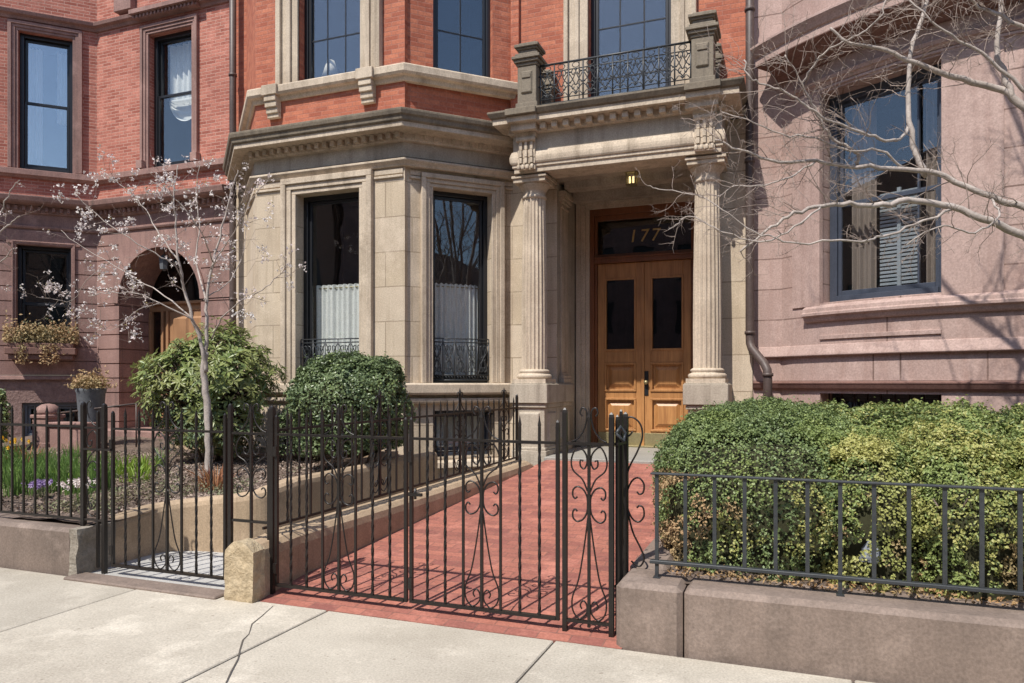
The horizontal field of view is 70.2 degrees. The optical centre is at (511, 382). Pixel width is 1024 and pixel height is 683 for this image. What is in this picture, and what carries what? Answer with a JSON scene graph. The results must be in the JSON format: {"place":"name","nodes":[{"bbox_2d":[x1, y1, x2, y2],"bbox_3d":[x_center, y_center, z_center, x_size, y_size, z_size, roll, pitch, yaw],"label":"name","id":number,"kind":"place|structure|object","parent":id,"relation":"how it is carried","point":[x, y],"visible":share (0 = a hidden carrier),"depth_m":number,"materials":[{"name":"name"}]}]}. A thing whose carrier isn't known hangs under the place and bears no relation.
{"place":"outdoors","nodes":[
{"label":"outdoors","id":0,"kind":"place"},
{"bbox_2d":[4,443,65,462],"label":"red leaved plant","id":1,"kind":"object","parent":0,"point":[30,451],"visible":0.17,"depth_m":9.08,"materials":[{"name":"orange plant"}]},
{"bbox_2d":[90,551,224,589],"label":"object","id":2,"kind":"structure","parent":0,"point":[203,560],"depth_m":5.88,"materials":[{"name":"grey concrete"}]},
{"bbox_2d":[101,403,107,573],"bbox_3d":[-3.233,0.840,5.784,0.032,1.360,0.032,0,0,21],"label":"fence post","id":3,"kind":"object","parent":2,"relation":"on","point":[104,490],"visible":0.94,"depth_m":5.77,"materials":[{"name":"black metal"}]},
{"bbox_2d":[83,400,110,567],"bbox_3d":[-3.292,0.805,5.802,0.292,1.331,0.032,0,0,21],"label":"scroll panel","id":4,"kind":"object","parent":3,"relation":"attached to","point":[97,449],"visible":1,"depth_m":5.80,"materials":[{"name":"black metal"}]},
{"bbox_2d":[228,403,232,545],"bbox_3d":[-2.061,0.835,5.336,0.028,1.370,0.028,0,0,21],"label":"fence post","id":5,"kind":"object","parent":2,"relation":"on","point":[230,473],"visible":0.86,"depth_m":5.33,"materials":[{"name":"black metal"}]},
{"bbox_2d":[109,401,227,579],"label":"iron gate","id":6,"kind":"structure","parent":5,"relation":"attached to","point":[167,464],"depth_m":5.54,"materials":[{"name":"black metal"}]},
{"bbox_2d":[0,435,403,524],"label":"garden soil","id":7,"kind":"structure","parent":0,"point":[145,443],"depth_m":8.57,"materials":[{"name":"brown soil"}]},
{"bbox_2d":[0,388,11,442],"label":"edge shrub","id":8,"kind":"object","parent":7,"relation":"on","point":[5,414],"visible":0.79,"depth_m":10.72,"materials":[{"name":"green plant"}]},
{"bbox_2d":[2,454,27,486],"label":"bulb clump","id":9,"kind":"object","parent":7,"relation":"on","point":[8,469],"visible":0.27,"depth_m":7.73,"materials":[{"name":"green plant"}]},
{"bbox_2d":[2,436,31,472],"bbox_3d":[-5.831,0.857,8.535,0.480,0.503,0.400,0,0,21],"label":"daffodil clump","id":10,"kind":"object","parent":7,"relation":"on","point":[15,441],"visible":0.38,"depth_m":8.51,"materials":[{"name":"green plant"}]},
{"bbox_2d":[2,460,40,495],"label":"bulb clump","id":11,"kind":"object","parent":7,"relation":"on","point":[17,488],"visible":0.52,"depth_m":7.19,"materials":[{"name":"green plant"}]},
{"bbox_2d":[2,447,40,473],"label":"bulb clump","id":12,"kind":"object","parent":7,"relation":"on","point":[18,457],"visible":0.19,"depth_m":8.48,"materials":[{"name":"green plant"}]},
{"bbox_2d":[0,180,43,269],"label":"young tree","id":13,"kind":"object","parent":7,"relation":"on","point":[3,228],"visible":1,"depth_m":9.03,"materials":[{"name":"grey plant"}]},
{"bbox_2d":[2,453,44,479],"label":"bulb clump","id":14,"kind":"object","parent":7,"relation":"on","point":[26,462],"visible":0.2,"depth_m":7.99,"materials":[{"name":"green plant"}]},
{"bbox_2d":[14,458,54,495],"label":"bulb clump","id":15,"kind":"object","parent":7,"relation":"on","point":[32,479],"visible":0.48,"depth_m":7.23,"materials":[{"name":"green plant"}]},
{"bbox_2d":[21,478,55,500],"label":"violet clump","id":16,"kind":"object","parent":7,"relation":"on","point":[40,483],"visible":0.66,"depth_m":7.02,"materials":[{"name":"purple plant"}]},
{"bbox_2d":[25,446,55,468],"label":"bulb clump","id":17,"kind":"object","parent":7,"relation":"on","point":[49,454],"visible":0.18,"depth_m":8.67,"materials":[{"name":"green plant"}]},
{"bbox_2d":[29,404,65,447],"bbox_3d":[-7.111,0.693,11.172,0.350,0.755,0.350,0,0,21],"label":"newel post","id":18,"kind":"object","parent":7,"relation":"on","point":[52,411],"visible":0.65,"depth_m":11.04,"materials":[{"name":"stone"}]},
{"bbox_2d":[30,450,64,479],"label":"bulb clump","id":19,"kind":"object","parent":7,"relation":"on","point":[53,461],"visible":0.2,"depth_m":7.91,"materials":[{"name":"green plant"}]},
{"bbox_2d":[37,457,69,492],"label":"bulb clump","id":20,"kind":"object","parent":7,"relation":"on","point":[53,475],"visible":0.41,"depth_m":7.33,"materials":[{"name":"green plant"}]},
{"bbox_2d":[41,448,77,471],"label":"bulb clump","id":21,"kind":"object","parent":7,"relation":"on","point":[64,458],"visible":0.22,"depth_m":8.29,"materials":[{"name":"green plant"}]},
{"bbox_2d":[48,457,90,494],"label":"bulb clump","id":22,"kind":"object","parent":7,"relation":"on","point":[65,477],"visible":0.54,"depth_m":7.20,"materials":[{"name":"green plant"}]},
{"bbox_2d":[53,441,87,471],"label":"bulb clump","id":23,"kind":"object","parent":7,"relation":"on","point":[77,453],"visible":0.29,"depth_m":8.72,"materials":[{"name":"green plant"}]},
{"bbox_2d":[48,421,95,450],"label":"stair wall","id":24,"kind":"structure","parent":7,"relation":"on","point":[64,435],"depth_m":10.89,"materials":[{"name":"stone"}]},
{"bbox_2d":[56,476,95,502],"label":"pink flower clump","id":25,"kind":"object","parent":7,"relation":"on","point":[75,481],"visible":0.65,"depth_m":6.76,"materials":[{"name":"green plant"}]},
{"bbox_2d":[62,453,94,476],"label":"bulb clump","id":26,"kind":"object","parent":7,"relation":"on","point":[75,460],"visible":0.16,"depth_m":7.86,"materials":[{"name":"green plant"}]},
{"bbox_2d":[63,459,110,492],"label":"bulb clump","id":27,"kind":"object","parent":7,"relation":"on","point":[92,475],"visible":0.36,"depth_m":7.25,"materials":[{"name":"green plant"}]},
{"bbox_2d":[66,365,121,443],"bbox_3d":[-6.531,0.332,11.288,0.755,1.217,0.818,0,0,-17],"label":"tall planter","id":28,"kind":"object","parent":7,"relation":"on","point":[92,389],"visible":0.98,"depth_m":11.13,"materials":[{"name":"grey metal"}]},
{"bbox_2d":[78,450,119,477],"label":"bulb clump","id":29,"kind":"object","parent":7,"relation":"on","point":[100,457],"visible":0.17,"depth_m":8.10,"materials":[{"name":"green plant"}]},
{"bbox_2d":[56,402,142,446],"bbox_3d":[-6.321,0.653,11.137,1.396,0.734,0.037,0,0,0],"label":"handrail","id":30,"kind":"object","parent":7,"relation":"on","point":[135,404],"visible":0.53,"depth_m":11.12,"materials":[{"name":"black metal"}]},
{"bbox_2d":[88,452,123,489],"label":"bulb clump","id":31,"kind":"object","parent":7,"relation":"on","point":[109,478],"visible":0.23,"depth_m":7.48,"materials":[{"name":"green plant"}]},
{"bbox_2d":[0,0,228,438],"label":"brick house","id":32,"kind":"structure","parent":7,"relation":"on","point":[129,84],"depth_m":13.07,"materials":[{"name":"red brick"}]},
{"bbox_2d":[2,310,79,364],"bbox_3d":[-8.293,-0.789,12.858,1.173,0.969,0.512,0,0,-23],"label":"window box","id":33,"kind":"object","parent":32,"relation":"attached to","point":[49,348],"visible":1,"depth_m":12.76,"materials":[{"name":"green plant"}]},
{"bbox_2d":[18,245,70,343],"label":"window","id":34,"kind":"structure","parent":32,"relation":"in","point":[33,261],"depth_m":14.09,"materials":[{"name":"black glass"}]},
{"bbox_2d":[20,33,72,173],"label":"window","id":35,"kind":"structure","parent":32,"relation":"in","point":[46,64],"depth_m":13.31,"materials":[{"name":"blue glass"}]},
{"bbox_2d":[23,402,77,435],"bbox_3d":[-8.454,0.660,13.695,1.240,0.920,1.340,0,0,66],"label":"window","id":36,"kind":"structure","parent":32,"relation":"in","point":[64,406],"depth_m":13.18,"materials":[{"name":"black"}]},
{"bbox_2d":[159,250,168,270],"bbox_3d":[-6.213,-2.190,13.023,0.184,0.380,0.159,0,0,21],"label":"hanging lantern","id":37,"kind":"object","parent":32,"relation":"hanging from","point":[164,264],"visible":0.86,"depth_m":12.97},
{"bbox_2d":[154,30,190,166],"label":"window","id":38,"kind":"structure","parent":32,"relation":"in","point":[172,52],"depth_m":13.15,"materials":[{"name":"glass"}]},
{"bbox_2d":[170,310,201,408],"bbox_3d":[-5.925,-0.260,13.454,0.990,2.160,0.090,0,0,21],"label":"front door","id":39,"kind":"structure","parent":32,"relation":"in","point":[180,325],"depth_m":13.47,"materials":[{"name":"beige paint"}]},
{"bbox_2d":[109,452,142,475],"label":"bright clump","id":40,"kind":"object","parent":7,"relation":"on","point":[131,465],"visible":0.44,"depth_m":8.41,"materials":[{"name":"green plant"}]},
{"bbox_2d":[115,460,157,482],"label":"bright clump","id":41,"kind":"object","parent":7,"relation":"on","point":[130,473],"visible":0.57,"depth_m":7.97,"materials":[{"name":"green plant"}]},
{"bbox_2d":[120,453,161,472],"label":"bright clump","id":42,"kind":"object","parent":7,"relation":"on","point":[146,467],"visible":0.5,"depth_m":8.59,"materials":[{"name":"green plant"}]},
{"bbox_2d":[2,145,306,475],"bbox_3d":[-4.316,-0.886,8.296,5.155,3.830,1.965,0,0,21],"label":"blossoming tree","id":43,"kind":"object","parent":7,"relation":"on","point":[204,378],"visible":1,"depth_m":7.97,"materials":[{"name":"grey plant"}]},
{"bbox_2d":[141,445,183,466],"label":"spiky plant","id":44,"kind":"object","parent":7,"relation":"on","point":[159,458],"visible":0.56,"depth_m":9.06,"materials":[{"name":"green plant"}]},
{"bbox_2d":[3,450,334,513],"bbox_3d":[-4.367,1.023,8.325,4.943,0.284,3.478,0,0,21],"label":"ground cover","id":45,"kind":"object","parent":7,"relation":"on","point":[128,494],"visible":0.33,"depth_m":7.06,"materials":[{"name":"green plant"}]},
{"bbox_2d":[2,450,357,518],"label":"bark chips","id":46,"kind":"object","parent":7,"relation":"on","point":[302,463],"visible":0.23,"depth_m":7.99,"materials":[{"name":"brown wood"}]},
{"bbox_2d":[126,315,288,461],"bbox_3d":[-4.012,0.122,9.445,2.140,1.971,1.551,0,0,21],"label":"rhododendron","id":47,"kind":"object","parent":7,"relation":"on","point":[233,384],"visible":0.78,"depth_m":9.04,"materials":[{"name":"green plant"}]},
{"bbox_2d":[183,463,241,491],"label":"orange leaved plant","id":48,"kind":"object","parent":7,"relation":"on","point":[217,479],"visible":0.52,"depth_m":7.38,"materials":[{"name":"orange plant"}]},
{"bbox_2d":[170,443,394,457],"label":"area kerb","id":49,"kind":"structure","parent":7,"relation":"on","point":[263,448],"depth_m":10.23,"materials":[{"name":"beige stone"}]},
{"bbox_2d":[277,404,319,457],"bbox_3d":[-2.660,0.577,9.431,0.944,0.730,0.817,0,0,21],"label":"shrub","id":50,"kind":"object","parent":7,"relation":"on","point":[282,418],"visible":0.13,"depth_m":9.28,"materials":[{"name":"green plant"}]},
{"bbox_2d":[283,348,417,468],"bbox_3d":[-1.900,0.290,8.505,1.568,1.378,1.386,0,0,21],"label":"round shrub","id":51,"kind":"object","parent":7,"relation":"on","point":[357,380],"visible":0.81,"depth_m":8.11,"materials":[{"name":"green plant"}]},
{"bbox_2d":[0,568,872,682],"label":"sidewalk","id":52,"kind":"structure","parent":0,"point":[56,629],"depth_m":4.15,"materials":[{"name":"concrete"}]},
{"bbox_2d":[0,513,116,575],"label":"garden wall","id":53,"kind":"structure","parent":52,"relation":"on","point":[55,547],"depth_m":5.87,"materials":[{"name":"grey stone"}]},
{"bbox_2d":[0,402,86,525],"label":"iron fence","id":54,"kind":"object","parent":53,"relation":"on","point":[83,457],"visible":0.98,"depth_m":6.01,"materials":[{"name":"black metal"}]},
{"bbox_2d":[63,572,223,599],"bbox_3d":[-2.742,1.559,5.447,1.490,0.122,0.180,0,0,21],"label":"threshold","id":55,"kind":"object","parent":52,"relation":"on","point":[156,586],"visible":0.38,"depth_m":5.39,"materials":[{"name":"grey stone"}]},
{"bbox_2d":[225,606,272,682],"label":"sidewalk crack","id":56,"kind":"object","parent":52,"relation":"on","point":[241,647],"visible":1,"depth_m":4.14,"materials":[{"name":"grey concrete"}]},
{"bbox_2d":[259,460,667,649],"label":"brick path","id":57,"kind":"structure","parent":0,"point":[576,633],"depth_m":5.65,"materials":[{"name":"red brick"}]},
{"bbox_2d":[269,405,275,594],"bbox_3d":[-1.711,0.840,5.202,0.031,1.360,0.031,0,0,21],"label":"fence post","id":58,"kind":"object","parent":57,"relation":"on","point":[272,412],"visible":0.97,"depth_m":5.19,"materials":[{"name":"black metal"}]},
{"bbox_2d":[232,403,269,539],"bbox_3d":[-1.877,0.632,5.266,0.346,0.976,0.029,0,0,21],"label":"scroll panel","id":59,"kind":"object","parent":58,"relation":"attached to","point":[251,433],"visible":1,"depth_m":5.26,"materials":[{"name":"black metal"}]},
{"bbox_2d":[273,404,407,601],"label":"iron gate","id":60,"kind":"structure","parent":58,"relation":"attached to","point":[339,456],"depth_m":4.99,"materials":[{"name":"black metal"}]},
{"bbox_2d":[562,408,567,631],"bbox_3d":[0.322,0.835,4.426,0.028,1.370,0.028,0,0,21],"label":"fence post","id":61,"kind":"object","parent":57,"relation":"on","point":[564,519],"visible":0.97,"depth_m":4.42,"materials":[{"name":"black metal"}]},
{"bbox_2d":[408,406,559,620],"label":"iron gate","id":62,"kind":"structure","parent":61,"relation":"attached to","point":[413,494],"depth_m":4.61,"materials":[{"name":"black metal"}]},
{"bbox_2d":[566,407,613,637],"bbox_3d":[0.469,0.832,4.370,0.289,1.376,0.029,0,0,21],"label":"scroll panel","id":63,"kind":"object","parent":57,"relation":"on","point":[589,622],"visible":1,"depth_m":4.36,"materials":[{"name":"black metal"}]},
{"bbox_2d":[615,409,644,633],"bbox_3d":[0.679,0.830,4.441,0.136,1.340,0.261,0,0,47],"label":"scroll panel","id":64,"kind":"object","parent":57,"relation":"on","point":[622,487],"visible":0.99,"depth_m":4.42,"materials":[{"name":"black metal"}]},
{"bbox_2d":[517,643,854,682],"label":"pavement bed","id":65,"kind":"object","parent":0,"point":[544,653],"depth_m":3.97,"materials":[{"name":"grey concrete"}]},
{"bbox_2d":[616,533,1023,682],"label":"garden wall","id":66,"kind":"structure","parent":65,"relation":"on","point":[874,637],"depth_m":3.83,"materials":[{"name":"grey stone"}]},
{"bbox_2d":[650,472,1023,596],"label":"iron railing","id":67,"kind":"object","parent":66,"relation":"on","point":[840,577],"visible":1,"depth_m":3.92,"materials":[{"name":"black metal"}]},
{"bbox_2d":[670,557,1023,604],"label":"garden soil","id":68,"kind":"structure","parent":0,"point":[703,572],"depth_m":4.25,"materials":[{"name":"brown soil"}]},
{"bbox_2d":[645,391,860,581],"bbox_3d":[1.912,0.616,5.577,1.655,1.109,3.152,0,0,21],"label":"boxwood shrub","id":69,"kind":"object","parent":68,"relation":"on","point":[770,437],"visible":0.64,"depth_m":4.50,"materials":[{"name":"green plant"}]},
{"bbox_2d":[634,0,1023,279],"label":"bare tree","id":70,"kind":"object","parent":68,"relation":"on","point":[998,64],"visible":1,"depth_m":5.07,"materials":[{"name":"grey plant"}]},
{"bbox_2d":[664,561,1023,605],"bbox_3d":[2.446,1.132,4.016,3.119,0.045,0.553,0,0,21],"label":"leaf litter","id":71,"kind":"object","parent":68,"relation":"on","point":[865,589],"visible":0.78,"depth_m":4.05,"materials":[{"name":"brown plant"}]},
{"bbox_2d":[808,396,912,434],"bbox_3d":[2.834,0.638,6.055,1.218,1.064,1.253,0,0,21],"label":"boxwood shrub","id":72,"kind":"object","parent":68,"relation":"on","point":[868,413],"visible":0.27,"depth_m":5.82,"materials":[{"name":"green plant"}]},
{"bbox_2d":[857,538,881,563],"bbox_3d":[2.003,0.940,4.090,0.123,0.135,0.085,0,0,21],"label":"garden stone","id":73,"kind":"object","parent":68,"relation":"on","point":[863,546],"visible":0.59,"depth_m":4.07,"materials":[{"name":"grey stone"}]},
{"bbox_2d":[814,419,929,594],"bbox_3d":[2.328,0.702,4.858,1.040,0.936,1.979,0,0,21],"label":"boxwood shrub","id":74,"kind":"object","parent":68,"relation":"on","point":[876,454],"visible":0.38,"depth_m":4.16,"materials":[{"name":"green plant"}]},
{"bbox_2d":[885,394,1010,439],"bbox_3d":[3.410,0.630,5.798,1.222,1.080,1.259,0,0,21],"label":"boxwood shrub","id":75,"kind":"object","parent":68,"relation":"on","point":[984,417],"visible":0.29,"depth_m":5.62,"materials":[{"name":"green plant"}]},
{"bbox_2d":[896,409,1023,602],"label":"boxwood shrub","id":76,"kind":"object","parent":68,"relation":"on","point":[950,451],"visible":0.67,"depth_m":3.96,"materials":[{"name":"green plant"}]},
{"bbox_2d":[989,403,1023,439],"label":"boxwood shrub","id":77,"kind":"object","parent":68,"relation":"on","point":[1014,417],"visible":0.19,"depth_m":5.47,"materials":[{"name":"green plant"}]},
{"bbox_2d":[1001,418,1023,584],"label":"boxwood shrub","id":78,"kind":"object","parent":68,"relation":"on","point":[1017,438],"visible":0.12,"depth_m":4.14,"materials":[{"name":"green plant"}]},
{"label":"ground","id":79,"kind":"structure","parent":0,"visible":0},
{"bbox_2d":[108,451,437,563],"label":"retaining wall","id":80,"kind":"structure","parent":79,"relation":"on","point":[241,510],"depth_m":6.55,"materials":[{"name":"beige stone"}]},
{"bbox_2d":[223,460,533,602],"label":"path wall","id":81,"kind":"structure","parent":79,"relation":"on","point":[246,578],"depth_m":5.79,"materials":[{"name":"yellow stone"}]},
{"bbox_2d":[262,389,517,529],"bbox_3d":[-0.891,0.570,7.279,0.030,1.039,4.191,0,0,27],"label":"iron fence","id":82,"kind":"object","parent":81,"relation":"on","point":[379,441],"visible":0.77,"depth_m":6.77,"materials":[{"name":"black metal"}]},
{"bbox_2d":[223,0,772,481],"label":"stone house","id":83,"kind":"structure","parent":79,"relation":"on","point":[463,208],"depth_m":10.22,"materials":[{"name":"stone"}]},
{"bbox_2d":[322,59,337,76],"bbox_3d":[-2.647,-4.400,10.645,0.260,0.600,0.260,0,0,21],"label":"table lamp","id":84,"kind":"object","parent":83,"relation":"in","point":[333,69],"visible":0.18,"depth_m":10.57,"materials":[{"name":"white fabric"}]},
{"bbox_2d":[304,192,358,365],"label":"window","id":85,"kind":"structure","parent":83,"relation":"in","point":[331,222],"depth_m":10.67,"materials":[{"name":"black glass"}]},
{"bbox_2d":[305,0,359,79],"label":"window","id":86,"kind":"structure","parent":83,"relation":"in","point":[332,27],"depth_m":11.17,"materials":[{"name":"blue glass"}]},
{"bbox_2d":[433,191,486,382],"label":"window","id":87,"kind":"structure","parent":83,"relation":"in","point":[459,220],"depth_m":10.56,"materials":[{"name":"black glass"}]},
{"bbox_2d":[433,0,489,76],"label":"window","id":88,"kind":"structure","parent":83,"relation":"in","point":[461,28],"depth_m":11.39,"materials":[{"name":"blue glass"}]},
{"bbox_2d":[436,410,487,455],"bbox_3d":[-0.766,0.700,10.397,0.242,0.640,0.880,0,0,66],"label":"window","id":89,"kind":"structure","parent":83,"relation":"in","point":[450,417],"depth_m":10.44,"materials":[{"name":"black glass"}]},
{"bbox_2d":[598,262,640,444],"bbox_3d":[1.663,-0.438,11.178,0.701,2.795,0.068,0,0,21],"label":"front door","id":90,"kind":"structure","parent":83,"relation":"in","point":[619,370],"depth_m":11.18,"materials":[{"name":"brown wood"}]},
{"bbox_2d":[591,0,670,96],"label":"window","id":91,"kind":"structure","parent":83,"relation":"in","point":[617,26],"depth_m":11.15,"materials":[{"name":"black paint"}]},
{"bbox_2d":[625,171,637,186],"bbox_3d":[1.644,-2.807,10.023,0.160,0.184,0.160,0,0,21],"label":"ceiling lantern","id":92,"kind":"object","parent":83,"relation":"attached to","point":[628,180],"visible":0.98,"depth_m":10.02,"materials":[{"name":"gold metal"}]},
{"bbox_2d":[632,228,660,241],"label":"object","id":93,"kind":"structure","parent":83,"relation":"in","point":[658,229],"depth_m":11.04,"materials":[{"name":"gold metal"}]},
{"bbox_2d":[644,259,690,445],"bbox_3d":[2.315,-0.438,10.899,0.701,2.795,0.125,0,0,21],"label":"front door","id":94,"kind":"structure","parent":83,"relation":"in","point":[666,370],"depth_m":10.93,"materials":[{"name":"brown wood"}]},
{"bbox_2d":[750,0,1023,411],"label":"brownstone house","id":95,"kind":"structure","parent":79,"relation":"on","point":[838,321],"depth_m":8.14,"materials":[{"name":"pink stone"}]},
{"bbox_2d":[830,63,940,301],"bbox_3d":[4.246,-2.175,8.248,0.140,2.470,1.301,0,0,-39],"label":"window","id":96,"kind":"structure","parent":95,"relation":"in","point":[837,293],"depth_m":8.33,"materials":[{"name":"blue paint"}]},
{"bbox_2d":[833,393,941,407],"bbox_3d":[4.285,0.345,8.279,0.140,0.450,1.281,0,0,-39],"label":"window","id":97,"kind":"structure","parent":95,"relation":"in","point":[929,398],"depth_m":8.27,"materials":[{"name":"black paint"}]}
]}

